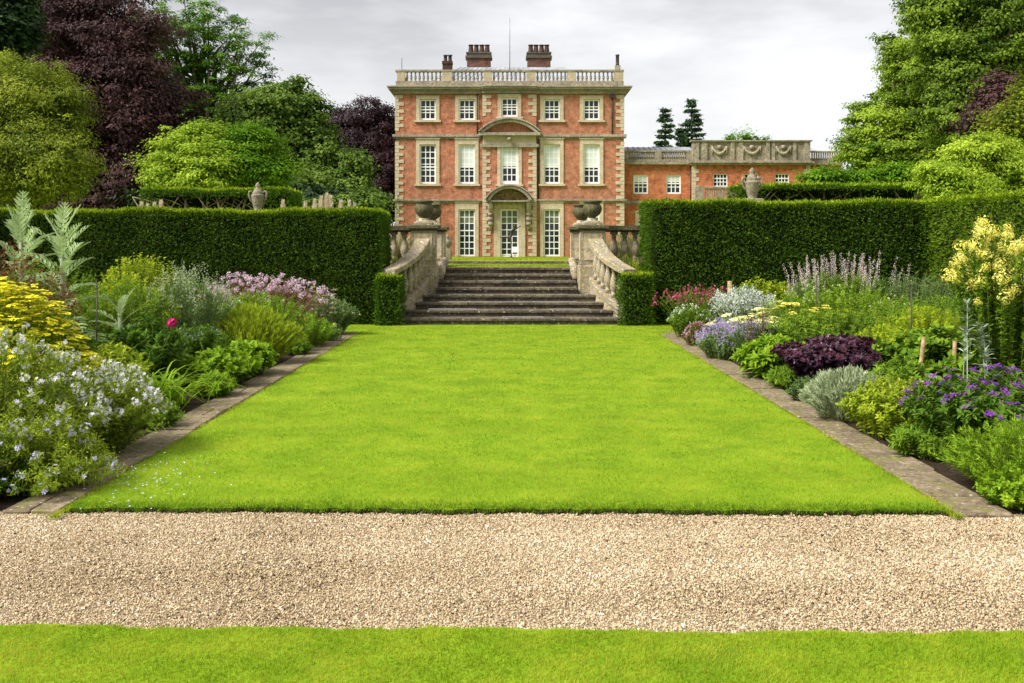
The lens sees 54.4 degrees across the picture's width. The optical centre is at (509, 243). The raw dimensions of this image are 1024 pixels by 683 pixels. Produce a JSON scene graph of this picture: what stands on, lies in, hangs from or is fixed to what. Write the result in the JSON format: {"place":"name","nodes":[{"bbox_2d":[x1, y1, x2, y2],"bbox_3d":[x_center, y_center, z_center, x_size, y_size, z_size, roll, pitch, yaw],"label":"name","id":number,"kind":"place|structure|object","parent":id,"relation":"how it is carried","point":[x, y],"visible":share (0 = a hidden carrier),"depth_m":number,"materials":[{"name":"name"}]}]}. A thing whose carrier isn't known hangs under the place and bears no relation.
{"place":"outdoors","nodes":[
{"label":"outdoors","id":0,"kind":"place"},
{"bbox_2d":[0,239,82,337],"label":"yellow flowering plant","id":1,"kind":"object","parent":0,"point":[17,268],"visible":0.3,"depth_m":10.01,"materials":[{"name":"yellow plant"}]},
{"bbox_2d":[0,323,321,510],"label":"flower bed","id":2,"kind":"object","parent":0,"point":[6,501],"visible":0.01,"depth_m":9.84,"materials":[{"name":"soil"}]},
{"bbox_2d":[0,430,54,496],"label":"campanula clump","id":3,"kind":"object","parent":2,"relation":"on","point":[5,482],"visible":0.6,"depth_m":6.36,"materials":[{"name":"green plant"}]},
{"bbox_2d":[0,191,74,336],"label":"cardoon","id":4,"kind":"object","parent":2,"relation":"on","point":[18,224],"visible":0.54,"depth_m":11.60,"materials":[{"name":"green plant"}]},
{"bbox_2d":[0,277,105,419],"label":"yarrow clump","id":5,"kind":"object","parent":2,"relation":"on","point":[13,316],"visible":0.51,"depth_m":8.85,"materials":[{"name":"yellow plant"}]},
{"bbox_2d":[0,257,116,349],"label":"filler perennial","id":6,"kind":"object","parent":2,"relation":"on","point":[84,287],"visible":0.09,"depth_m":13.38,"materials":[{"name":"plant"}]},
{"bbox_2d":[0,404,127,496],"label":"campanula clump","id":7,"kind":"object","parent":2,"relation":"on","point":[65,472],"visible":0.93,"depth_m":6.47,"materials":[{"name":"green plant"}]},
{"bbox_2d":[24,202,108,345],"bbox_3d":[-4.903,0.573,10.995,1.169,2.094,0.912,0,0,0],"label":"cardoon","id":8,"kind":"object","parent":2,"relation":"on","point":[59,243],"visible":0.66,"depth_m":10.99,"materials":[{"name":"green plant"}]},
{"bbox_2d":[0,321,134,458],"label":"campanula clump","id":9,"kind":"object","parent":2,"relation":"on","point":[14,397],"visible":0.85,"depth_m":7.13,"materials":[{"name":"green plant"}]},
{"bbox_2d":[19,355,175,453],"bbox_3d":[-3.174,1.243,7.793,1.272,0.757,1.205,0,0,0],"label":"campanula clump","id":10,"kind":"object","parent":2,"relation":"on","point":[122,423],"visible":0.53,"depth_m":7.62,"materials":[{"name":"green plant"}]},
{"bbox_2d":[81,341,153,394],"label":"leafy perennial","id":11,"kind":"object","parent":2,"relation":"on","point":[120,354],"visible":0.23,"depth_m":9.83,"materials":[{"name":"plant"}]},
{"bbox_2d":[67,273,180,350],"bbox_3d":[-4.856,0.995,12.679,1.411,1.251,1.283,0,0,0],"label":"mixed perennial","id":12,"kind":"object","parent":2,"relation":"on","point":[105,305],"visible":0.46,"depth_m":12.43,"materials":[{"name":"plant"}]},
{"bbox_2d":[85,252,205,333],"bbox_3d":[-5.401,0.869,14.584,1.837,1.503,1.424,0,0,0],"label":"yellow green shrub","id":13,"kind":"object","parent":2,"relation":"on","point":[127,268],"visible":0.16,"depth_m":14.48,"materials":[{"name":"plant"}]},
{"bbox_2d":[101,312,193,385],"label":"peony bush","id":14,"kind":"object","parent":2,"relation":"on","point":[143,341],"visible":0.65,"depth_m":10.79,"materials":[{"name":"green plant"}]},
{"bbox_2d":[120,360,250,410],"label":"day lily","id":15,"kind":"object","parent":2,"relation":"on","point":[165,383],"visible":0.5,"depth_m":9.74,"materials":[{"name":"plant"}]},
{"bbox_2d":[139,259,239,349],"bbox_3d":[-4.181,0.907,13.180,1.235,1.427,1.101,0,0,0],"label":"grey salvia","id":16,"kind":"object","parent":2,"relation":"on","point":[209,313],"visible":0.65,"depth_m":13.09,"materials":[{"name":"green plant"}]},
{"bbox_2d":[155,323,240,374],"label":"filler perennial","id":17,"kind":"object","parent":2,"relation":"on","point":[196,342],"visible":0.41,"depth_m":12.00,"materials":[{"name":"green plant"}]},
{"bbox_2d":[188,369,239,398],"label":"edging plant","id":18,"kind":"object","parent":2,"relation":"on","point":[206,390],"visible":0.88,"depth_m":10.38,"materials":[{"name":"plant"}]},
{"bbox_2d":[177,345,261,384],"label":"leafy perennial","id":19,"kind":"object","parent":2,"relation":"on","point":[228,360],"visible":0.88,"depth_m":11.07,"materials":[{"name":"plant"}]},
{"bbox_2d":[222,338,279,376],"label":"leafy perennial","id":20,"kind":"object","parent":2,"relation":"on","point":[264,352],"visible":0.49,"depth_m":12.03,"materials":[{"name":"plant"}]},
{"bbox_2d":[206,302,308,361],"bbox_3d":[-3.461,1.190,13.342,1.520,0.863,1.402,0,0,0],"label":"fine green mound","id":21,"kind":"object","parent":2,"relation":"on","point":[251,323],"visible":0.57,"depth_m":13.22,"materials":[{"name":"plant"}]},
{"bbox_2d":[185,271,333,328],"bbox_3d":[-4.094,1.031,16.158,2.608,1.181,1.286,0,0,0],"label":"pink cluster plant","id":22,"kind":"object","parent":2,"relation":"on","point":[271,286],"visible":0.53,"depth_m":16.03,"materials":[{"name":"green plant"}]},
{"bbox_2d":[216,289,309,335],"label":"yellow green perennial","id":23,"kind":"object","parent":2,"relation":"on","point":[279,308],"visible":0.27,"depth_m":14.78,"materials":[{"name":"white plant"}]},
{"bbox_2d":[293,312,338,346],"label":"shrub","id":24,"kind":"object","parent":2,"relation":"on","point":[321,333],"visible":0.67,"depth_m":15.55,"materials":[{"name":"green plant"}]},
{"bbox_2d":[298,294,359,333],"bbox_3d":[-3.195,1.242,17.615,1.196,0.759,0.916,0,0,0],"label":"grey green mound","id":25,"kind":"object","parent":2,"relation":"on","point":[342,316],"visible":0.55,"depth_m":17.46,"materials":[{"name":"green plant"}]},
{"bbox_2d":[3,332,359,514],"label":"paved edging path","id":26,"kind":"structure","parent":0,"point":[48,502],"depth_m":8.48,"materials":[{"name":"stone"}]},
{"bbox_2d":[43,324,967,518],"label":"lawn","id":27,"kind":"structure","parent":0,"point":[529,447],"depth_m":8.18,"materials":[{"name":"plant"}]},
{"bbox_2d":[70,490,944,510],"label":"edge grass","id":28,"kind":"structure","parent":27,"relation":"on","point":[546,506],"depth_m":6.08,"materials":[{"name":"plant"}]},
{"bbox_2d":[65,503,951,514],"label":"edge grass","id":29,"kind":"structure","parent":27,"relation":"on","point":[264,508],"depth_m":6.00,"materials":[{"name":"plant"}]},
{"bbox_2d":[398,266,622,324],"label":"garden steps","id":30,"kind":"structure","parent":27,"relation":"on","point":[501,295],"depth_m":20.70,"materials":[{"name":"stone"}]},
{"bbox_2d":[381,239,429,316],"bbox_3d":[-2.079,0.770,20.414,0.409,1.760,1.621,0,0,22],"label":"stair balustrade","id":31,"kind":"object","parent":30,"relation":"on","point":[412,259],"visible":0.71,"depth_m":20.43,"materials":[{"name":"stone"}]},
{"bbox_2d":[406,225,440,293],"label":"stone pier","id":32,"kind":"structure","parent":30,"relation":"on","point":[430,253],"depth_m":21.19,"materials":[{"name":"stone"}]},
{"bbox_2d":[575,225,609,293],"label":"stone pier","id":33,"kind":"structure","parent":30,"relation":"on","point":[585,272],"depth_m":21.19,"materials":[{"name":"stone"}]},
{"bbox_2d":[588,239,636,316],"bbox_3d":[2.079,0.770,20.414,0.409,1.760,1.621,0,0,-22],"label":"stair balustrade","id":34,"kind":"object","parent":30,"relation":"on","point":[602,284],"visible":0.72,"depth_m":20.39,"materials":[{"name":"stone"}]},
{"bbox_2d":[446,256,569,266],"bbox_3d":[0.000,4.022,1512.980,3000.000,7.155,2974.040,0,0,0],"label":"lawn","id":35,"kind":"structure","parent":0,"point":[509,260],"depth_m":26.47,"materials":[{"name":"green plant"}]},
{"bbox_2d":[0,0,52,207],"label":"conifer tree","id":36,"kind":"object","parent":35,"relation":"on","point":[22,34],"visible":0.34,"depth_m":45.44,"materials":[{"name":"green plant"}]},
{"bbox_2d":[0,47,120,210],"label":"yellow green tree","id":37,"kind":"object","parent":35,"relation":"on","point":[42,154],"visible":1,"depth_m":36.72,"materials":[{"name":"green plant"}]},
{"bbox_2d":[27,0,217,209],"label":"copper beech","id":38,"kind":"object","parent":35,"relation":"on","point":[101,45],"visible":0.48,"depth_m":53.52,"materials":[{"name":"purple plant"}]},
{"bbox_2d":[123,115,255,201],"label":"lime shrub tree","id":39,"kind":"object","parent":35,"relation":"on","point":[189,149],"visible":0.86,"depth_m":44.88,"materials":[{"name":"green plant"}]},
{"bbox_2d":[125,0,282,130],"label":"oak tree","id":40,"kind":"object","parent":35,"relation":"on","point":[194,66],"visible":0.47,"depth_m":65.31,"materials":[{"name":"green plant"}]},
{"bbox_2d":[132,184,303,215],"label":"old hedge","id":41,"kind":"object","parent":35,"relation":"on","point":[232,197],"visible":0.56,"depth_m":34.35,"materials":[{"name":"green plant"}]},
{"bbox_2d":[96,175,381,208],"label":"understory shrub","id":42,"kind":"object","parent":35,"relation":"on","point":[313,191],"visible":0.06,"depth_m":51.51,"materials":[{"name":"green plant"}]},
{"bbox_2d":[168,120,311,188],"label":"green round tree","id":43,"kind":"object","parent":35,"relation":"on","point":[257,146],"visible":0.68,"depth_m":45.29,"materials":[{"name":"green plant"}]},
{"bbox_2d":[206,74,384,193],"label":"chestnut tree","id":44,"kind":"object","parent":35,"relation":"on","point":[291,112],"visible":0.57,"depth_m":57.91,"materials":[{"name":"green plant"}]},
{"bbox_2d":[302,185,404,219],"bbox_3d":[-6.496,-0.482,39.939,4.628,3.764,2.603,0,0,0],"label":"laurel","id":45,"kind":"object","parent":35,"relation":"on","point":[372,197],"visible":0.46,"depth_m":39.59,"materials":[{"name":"green plant"}]},
{"bbox_2d":[323,95,394,225],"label":"dark copper beech","id":46,"kind":"object","parent":35,"relation":"on","point":[372,129],"visible":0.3,"depth_m":82.01,"materials":[{"name":"purple plant"}]},
{"bbox_2d":[387,18,632,256],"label":"country house","id":47,"kind":"structure","parent":35,"relation":"on","point":[487,156],"depth_m":75.00,"materials":[{"name":"brick"}]},
{"bbox_2d":[414,96,440,121],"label":"window","id":48,"kind":"structure","parent":47,"relation":"in","point":[427,107],"depth_m":75.10,"materials":[{"name":"white paint"}]},
{"bbox_2d":[414,138,440,185],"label":"window","id":49,"kind":"structure","parent":47,"relation":"in","point":[427,156],"depth_m":75.10,"materials":[{"name":"white paint"}]},
{"bbox_2d":[453,96,479,121],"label":"window","id":50,"kind":"structure","parent":47,"relation":"in","point":[465,106],"depth_m":75.10,"materials":[{"name":"white paint"}]},
{"bbox_2d":[453,138,479,185],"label":"window","id":51,"kind":"structure","parent":47,"relation":"in","point":[466,156],"depth_m":75.10,"materials":[{"name":"white paint"}]},
{"bbox_2d":[454,201,478,256],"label":"window","id":52,"kind":"structure","parent":47,"relation":"in","point":[468,210],"depth_m":75.10,"materials":[{"name":"white paint"}]},
{"bbox_2d":[496,94,522,118],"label":"window","id":53,"kind":"structure","parent":47,"relation":"in","point":[509,105],"depth_m":74.88,"materials":[{"name":"white paint"}]},
{"bbox_2d":[496,147,522,185],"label":"window","id":54,"kind":"structure","parent":47,"relation":"in","point":[509,159],"depth_m":74.88,"materials":[{"name":"white paint"}]},
{"bbox_2d":[500,209,518,256],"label":"door","id":55,"kind":"structure","parent":47,"relation":"in","point":[509,218],"depth_m":74.92,"materials":[{"name":"white paint"}]},
{"bbox_2d":[539,201,563,256],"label":"window","id":56,"kind":"structure","parent":47,"relation":"in","point":[553,210],"depth_m":75.10,"materials":[{"name":"white paint"}]},
{"bbox_2d":[539,96,564,121],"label":"window","id":57,"kind":"structure","parent":47,"relation":"in","point":[551,107],"depth_m":75.10,"materials":[{"name":"white paint"}]},
{"bbox_2d":[539,138,564,185],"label":"window","id":58,"kind":"structure","parent":47,"relation":"in","point":[551,156],"depth_m":75.10,"materials":[{"name":"white paint"}]},
{"bbox_2d":[578,96,604,121],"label":"window","id":59,"kind":"structure","parent":47,"relation":"in","point":[591,107],"depth_m":75.10,"materials":[{"name":"white paint"}]},
{"bbox_2d":[578,138,604,185],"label":"window","id":60,"kind":"structure","parent":47,"relation":"in","point":[591,156],"depth_m":75.10,"materials":[{"name":"white paint"}]},
{"bbox_2d":[676,98,705,148],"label":"conifer tree","id":61,"kind":"object","parent":35,"relation":"on","point":[692,122],"visible":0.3,"depth_m":104.68,"materials":[{"name":"plant"}]},
{"bbox_2d":[624,140,841,238],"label":"brick wing","id":62,"kind":"structure","parent":35,"relation":"on","point":[706,169],"depth_m":75.50,"materials":[{"name":"brick"}]},
{"bbox_2d":[791,163,858,183],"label":"shrub","id":63,"kind":"object","parent":35,"relation":"on","point":[824,174],"visible":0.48,"depth_m":45.62,"materials":[{"name":"green plant"}]},
{"bbox_2d":[724,180,928,207],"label":"old hedge","id":64,"kind":"object","parent":35,"relation":"on","point":[785,191],"visible":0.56,"depth_m":34.49,"materials":[{"name":"green plant"}]},
{"bbox_2d":[835,166,902,184],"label":"shrub","id":65,"kind":"object","parent":35,"relation":"on","point":[863,176],"visible":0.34,"depth_m":45.41,"materials":[{"name":"green plant"}]},
{"bbox_2d":[819,15,967,176],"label":"maple tree","id":66,"kind":"object","parent":35,"relation":"on","point":[891,135],"visible":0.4,"depth_m":56.51,"materials":[{"name":"green plant"}]},
{"bbox_2d":[874,157,924,199],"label":"shrub","id":67,"kind":"object","parent":35,"relation":"on","point":[894,168],"visible":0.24,"depth_m":45.48,"materials":[{"name":"green plant"}]},
{"bbox_2d":[889,0,1023,157],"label":"broadleaf tree","id":68,"kind":"object","parent":35,"relation":"on","point":[955,48],"visible":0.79,"depth_m":48.23,"materials":[{"name":"green plant"}]},
{"bbox_2d":[897,128,1023,199],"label":"lime shrub","id":69,"kind":"object","parent":35,"relation":"on","point":[978,163],"visible":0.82,"depth_m":26.44,"materials":[{"name":"green plant"}]},
{"bbox_2d":[935,65,1021,136],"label":"purple plum tree","id":70,"kind":"object","parent":35,"relation":"on","point":[999,83],"visible":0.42,"depth_m":41.71,"materials":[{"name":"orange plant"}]},
{"bbox_2d":[955,70,1023,147],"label":"olive shrub tree","id":71,"kind":"object","parent":35,"relation":"on","point":[1009,119],"visible":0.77,"depth_m":37.85,"materials":[{"name":"green plant"}]},
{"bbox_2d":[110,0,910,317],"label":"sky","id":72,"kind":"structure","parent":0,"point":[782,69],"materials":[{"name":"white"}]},
{"bbox_2d":[0,511,1023,633],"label":"gravel path","id":73,"kind":"structure","parent":0,"point":[562,593],"depth_m":4.86,"materials":[{"name":"gravel"}]},
{"bbox_2d":[64,507,950,516],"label":"lawn edge soil","id":74,"kind":"structure","parent":73,"relation":"on","point":[672,513],"depth_m":6.00,"materials":[{"name":"soil"}]},
{"bbox_2d":[0,621,1023,682],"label":"front lawn","id":75,"kind":"structure","parent":0,"point":[475,650],"depth_m":3.86,"materials":[{"name":"plant"}]},
{"bbox_2d":[605,226,647,265],"bbox_3d":[4.530,0.040,22.060,4.940,0.879,0.360,0,0,0],"label":"terrace balustrade","id":76,"kind":"object","parent":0,"point":[624,231],"visible":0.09,"depth_m":21.98,"materials":[{"name":"stone"}]},
{"bbox_2d":[653,107,675,146],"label":"conifer tree","id":77,"kind":"object","parent":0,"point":[663,118],"visible":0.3,"depth_m":104.68,"materials":[{"name":"plant"}]},
{"bbox_2d":[661,331,1013,517],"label":"paved edging path","id":78,"kind":"structure","parent":0,"point":[929,480],"depth_m":7.70,"materials":[{"name":"stone"}]},
{"bbox_2d":[670,324,1023,512],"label":"flower bed","id":79,"kind":"object","parent":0,"point":[946,470],"depth_m":7.17,"materials":[{"name":"soil"}]},
{"bbox_2d":[666,303,718,337],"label":"pale shrub","id":80,"kind":"object","parent":79,"relation":"on","point":[679,319],"visible":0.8,"depth_m":16.97,"materials":[{"name":"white plant"}]},
{"bbox_2d":[652,283,739,329],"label":"penstemon clump","id":81,"kind":"object","parent":79,"relation":"on","point":[709,296],"visible":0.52,"depth_m":18.45,"materials":[{"name":"green plant"}]},
{"bbox_2d":[694,316,748,360],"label":"catmint clump","id":82,"kind":"object","parent":79,"relation":"on","point":[721,342],"visible":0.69,"depth_m":13.81,"materials":[{"name":"purple plant"}]},
{"bbox_2d":[707,284,778,329],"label":"silver spike plant","id":83,"kind":"object","parent":79,"relation":"on","point":[734,306],"visible":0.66,"depth_m":16.35,"materials":[{"name":"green plant"}]},
{"bbox_2d":[728,320,787,363],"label":"lavender bush","id":84,"kind":"object","parent":79,"relation":"on","point":[741,335],"visible":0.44,"depth_m":13.06,"materials":[{"name":"grey plant"}]},
{"bbox_2d":[732,276,794,318],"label":"golden shrub","id":85,"kind":"object","parent":79,"relation":"on","point":[776,290],"visible":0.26,"depth_m":18.07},
{"bbox_2d":[729,330,804,378],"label":"lance leaf perennial","id":86,"kind":"object","parent":79,"relation":"on","point":[755,356],"visible":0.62,"depth_m":11.77,"materials":[{"name":"plant"}]},
{"bbox_2d":[762,363,798,389],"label":"edging plant","id":87,"kind":"object","parent":79,"relation":"on","point":[784,376],"visible":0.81,"depth_m":11.07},
{"bbox_2d":[769,332,891,380],"bbox_3d":[3.719,1.299,11.046,1.531,0.645,1.144,0,0,0],"label":"purple sedum","id":88,"kind":"object","parent":79,"relation":"on","point":[811,357],"visible":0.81,"depth_m":10.84,"materials":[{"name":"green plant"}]},
{"bbox_2d":[757,307,904,341],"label":"green perennial","id":89,"kind":"object","parent":79,"relation":"on","point":[810,328],"visible":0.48,"depth_m":12.78,"materials":[{"name":"plant"}]},
{"bbox_2d":[760,283,915,333],"bbox_3d":[5.169,1.110,15.568,2.474,1.023,1.245,0,0,0],"label":"green perennial","id":90,"kind":"object","parent":79,"relation":"on","point":[842,299],"visible":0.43,"depth_m":15.51,"materials":[{"name":"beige plant"}]},
{"bbox_2d":[797,364,891,422],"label":"silver bush","id":91,"kind":"object","parent":79,"relation":"on","point":[823,394],"visible":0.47,"depth_m":9.01,"materials":[{"name":"green plant"}]},
{"bbox_2d":[782,251,910,332],"bbox_3d":[5.802,0.866,17.285,2.275,1.510,1.157,0,0,0],"label":"pink spike plant","id":92,"kind":"object","parent":79,"relation":"on","point":[858,280],"visible":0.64,"depth_m":17.20,"materials":[{"name":"plant"}]},
{"bbox_2d":[835,373,939,439],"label":"yellow green perennial","id":93,"kind":"object","parent":79,"relation":"on","point":[876,409],"visible":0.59,"depth_m":8.22,"materials":[{"name":"plant"}]},
{"bbox_2d":[864,356,935,386],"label":"filler perennial","id":94,"kind":"object","parent":79,"relation":"on","point":[912,370],"visible":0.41,"depth_m":9.77,"materials":[{"name":"plant"}]},
{"bbox_2d":[855,271,964,324],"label":"green perennial","id":95,"kind":"object","parent":79,"relation":"on","point":[931,292],"visible":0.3,"depth_m":17.03,"materials":[{"name":"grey plant"}]},
{"bbox_2d":[850,294,976,339],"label":"green perennial","id":96,"kind":"object","parent":79,"relation":"on","point":[894,313],"visible":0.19,"depth_m":14.14,"materials":[{"name":"plant"}]},
{"bbox_2d":[886,419,953,461],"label":"edging plant","id":97,"kind":"object","parent":79,"relation":"on","point":[911,439],"visible":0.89,"depth_m":7.45,"materials":[{"name":"plant"}]},
{"bbox_2d":[881,305,969,341],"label":"feathery lime plant","id":98,"kind":"object","parent":79,"relation":"on","point":[905,323],"visible":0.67,"depth_m":13.05,"materials":[{"name":"green plant"}]},
{"bbox_2d":[868,322,998,379],"bbox_3d":[4.737,1.226,10.635,1.495,0.790,1.218,0,0,-16],"label":"broad leaf perennial","id":99,"kind":"object","parent":79,"relation":"on","point":[938,344],"visible":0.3,"depth_m":10.51,"materials":[{"name":"plant"}]},
{"bbox_2d":[896,363,1023,456],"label":"purple aster","id":100,"kind":"object","parent":79,"relation":"on","point":[979,402],"visible":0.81,"depth_m":7.42,"materials":[{"name":"green plant"}]},
{"bbox_2d":[916,352,1023,393],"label":"broad leaf perennial","id":101,"kind":"object","parent":79,"relation":"on","point":[953,365],"visible":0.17,"depth_m":9.23,"materials":[{"name":"plant"}]},
{"bbox_2d":[928,411,1023,485],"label":"rosemary like shrub","id":102,"kind":"object","parent":79,"relation":"on","point":[1006,446],"visible":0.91,"depth_m":6.53,"materials":[{"name":"plant"}]},
{"bbox_2d":[958,298,995,381],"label":"silver thistle","id":103,"kind":"object","parent":79,"relation":"on","point":[985,353],"visible":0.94,"depth_m":9.00,"materials":[{"name":"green plant"}]},
{"bbox_2d":[941,215,1023,377],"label":"meadow rue","id":104,"kind":"object","parent":79,"relation":"on","point":[980,292],"visible":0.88,"depth_m":9.25,"materials":[{"name":"yellow plant"}]},
{"bbox_2d":[973,466,1023,510],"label":"edging plant","id":105,"kind":"object","parent":79,"relation":"on","point":[1007,491],"visible":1,"depth_m":6.09,"materials":[{"name":"plant"}]},
{"label":"ground","id":106,"kind":"structure","parent":0,"visible":0},
{"bbox_2d":[0,204,408,325],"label":"clipped hedge","id":107,"kind":"object","parent":106,"relation":"on","point":[344,252],"visible":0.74,"depth_m":19.79,"materials":[{"name":"green plant"}]},
{"bbox_2d":[613,196,929,325],"bbox_3d":[5.222,0.371,20.331,6.324,2.698,2.089,0,0,0],"label":"clipped hedge","id":108,"kind":"object","parent":106,"relation":"on","point":[718,242],"visible":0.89,"depth_m":19.78,"materials":[{"name":"green plant"}]},
{"bbox_2d":[913,187,1023,307],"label":"clipped hedge","id":109,"kind":"object","parent":106,"relation":"on","point":[950,219],"visible":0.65,"depth_m":18.40,"materials":[{"name":"green plant"}]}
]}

